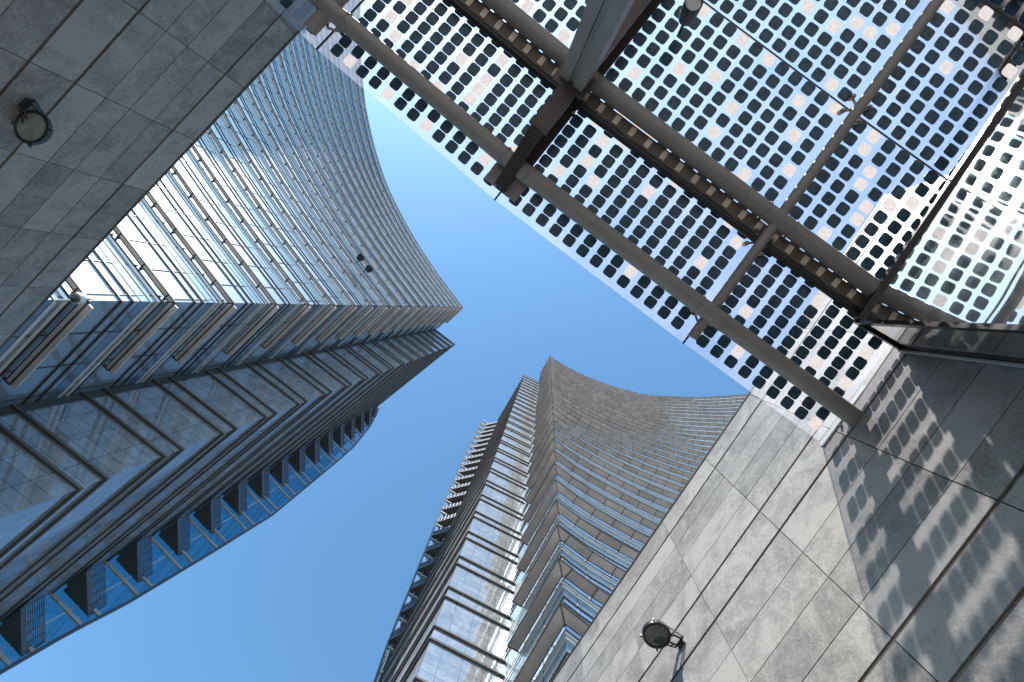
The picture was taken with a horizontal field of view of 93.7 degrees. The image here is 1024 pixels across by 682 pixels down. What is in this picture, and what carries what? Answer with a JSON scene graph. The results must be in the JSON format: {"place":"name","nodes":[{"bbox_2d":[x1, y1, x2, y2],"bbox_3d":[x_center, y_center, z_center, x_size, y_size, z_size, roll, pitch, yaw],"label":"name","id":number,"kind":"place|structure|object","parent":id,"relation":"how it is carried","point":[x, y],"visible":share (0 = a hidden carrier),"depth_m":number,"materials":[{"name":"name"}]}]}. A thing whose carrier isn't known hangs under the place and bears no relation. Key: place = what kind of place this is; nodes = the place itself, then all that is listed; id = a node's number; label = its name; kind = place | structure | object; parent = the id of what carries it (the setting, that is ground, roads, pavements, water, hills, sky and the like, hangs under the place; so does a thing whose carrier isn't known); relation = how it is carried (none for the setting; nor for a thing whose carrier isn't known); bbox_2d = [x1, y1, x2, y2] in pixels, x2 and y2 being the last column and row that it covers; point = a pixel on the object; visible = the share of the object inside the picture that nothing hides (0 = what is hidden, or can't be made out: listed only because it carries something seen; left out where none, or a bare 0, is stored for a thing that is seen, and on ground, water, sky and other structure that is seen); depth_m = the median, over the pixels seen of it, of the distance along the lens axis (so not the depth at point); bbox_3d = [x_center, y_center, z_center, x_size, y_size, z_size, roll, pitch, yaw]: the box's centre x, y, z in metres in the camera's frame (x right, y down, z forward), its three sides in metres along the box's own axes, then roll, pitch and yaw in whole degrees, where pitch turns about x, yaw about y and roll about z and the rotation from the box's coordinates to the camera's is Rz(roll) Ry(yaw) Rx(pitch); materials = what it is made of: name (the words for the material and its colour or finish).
{"place":"outdoors","nodes":[
{"label":"outdoors","id":0,"kind":"place"},
{"bbox_2d":[0,0,462,674],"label":"office tower","id":1,"kind":"structure","parent":0,"point":[242,318],"depth_m":31.49,"materials":[{"name":"glass"}]},
{"bbox_2d":[356,254,372,272],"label":"facade lamp","id":2,"kind":"object","parent":1,"relation":"attached to","point":[361,257],"visible":1,"depth_m":48.98,"materials":[{"name":"brown metal"}]},
{"bbox_2d":[0,0,1001,681],"label":"sky","id":3,"kind":"structure","parent":0,"point":[316,591],"materials":[{"name":"blue"}]},
{"bbox_2d":[373,356,746,681],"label":"office tower","id":4,"kind":"structure","parent":0,"point":[568,484],"depth_m":43.15,"materials":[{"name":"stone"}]},
{"label":"ground","id":5,"kind":"structure","parent":0,"visible":0},
{"bbox_2d":[0,0,315,349],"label":"stone wall","id":6,"kind":"structure","parent":5,"relation":"on","point":[136,99],"depth_m":8.64,"materials":[{"name":"grey stone"}]},
{"bbox_2d":[11,97,53,147],"bbox_3d":[-7.352,-3.321,7.418,0.626,0.320,0.540,-41,-90,6],"label":"floodlight","id":7,"kind":"object","parent":6,"relation":"attached to","point":[34,126],"visible":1,"depth_m":7.37,"materials":[{"name":"grey glass"}]},
{"bbox_2d":[267,0,1023,446],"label":"solar canopy","id":8,"kind":"object","parent":5,"relation":"on","point":[573,76],"visible":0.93,"depth_m":6.55,"materials":[{"name":"black glass"}]},
{"bbox_2d":[676,0,702,36],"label":"spot lamp","id":9,"kind":"object","parent":8,"relation":"hanging from","point":[689,11],"visible":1,"depth_m":5.92,"materials":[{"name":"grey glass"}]},
{"bbox_2d":[550,175,1023,681],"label":"stone wall","id":10,"kind":"structure","parent":5,"relation":"on","point":[882,540],"depth_m":5.70,"materials":[{"name":"grey stone"}]},
{"bbox_2d":[640,618,684,651],"bbox_3d":[2.224,4.399,7.189,0.594,0.231,0.418,33,-84,1],"label":"floodlight","id":11,"kind":"object","parent":10,"relation":"attached to","point":[656,634],"visible":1,"depth_m":7.09,"materials":[{"name":"black glass"}]},
{"bbox_2d":[852,68,1023,367],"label":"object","id":12,"kind":"object","parent":5,"relation":"on","point":[951,285],"visible":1,"depth_m":5.43,"materials":[{"name":"glass"}]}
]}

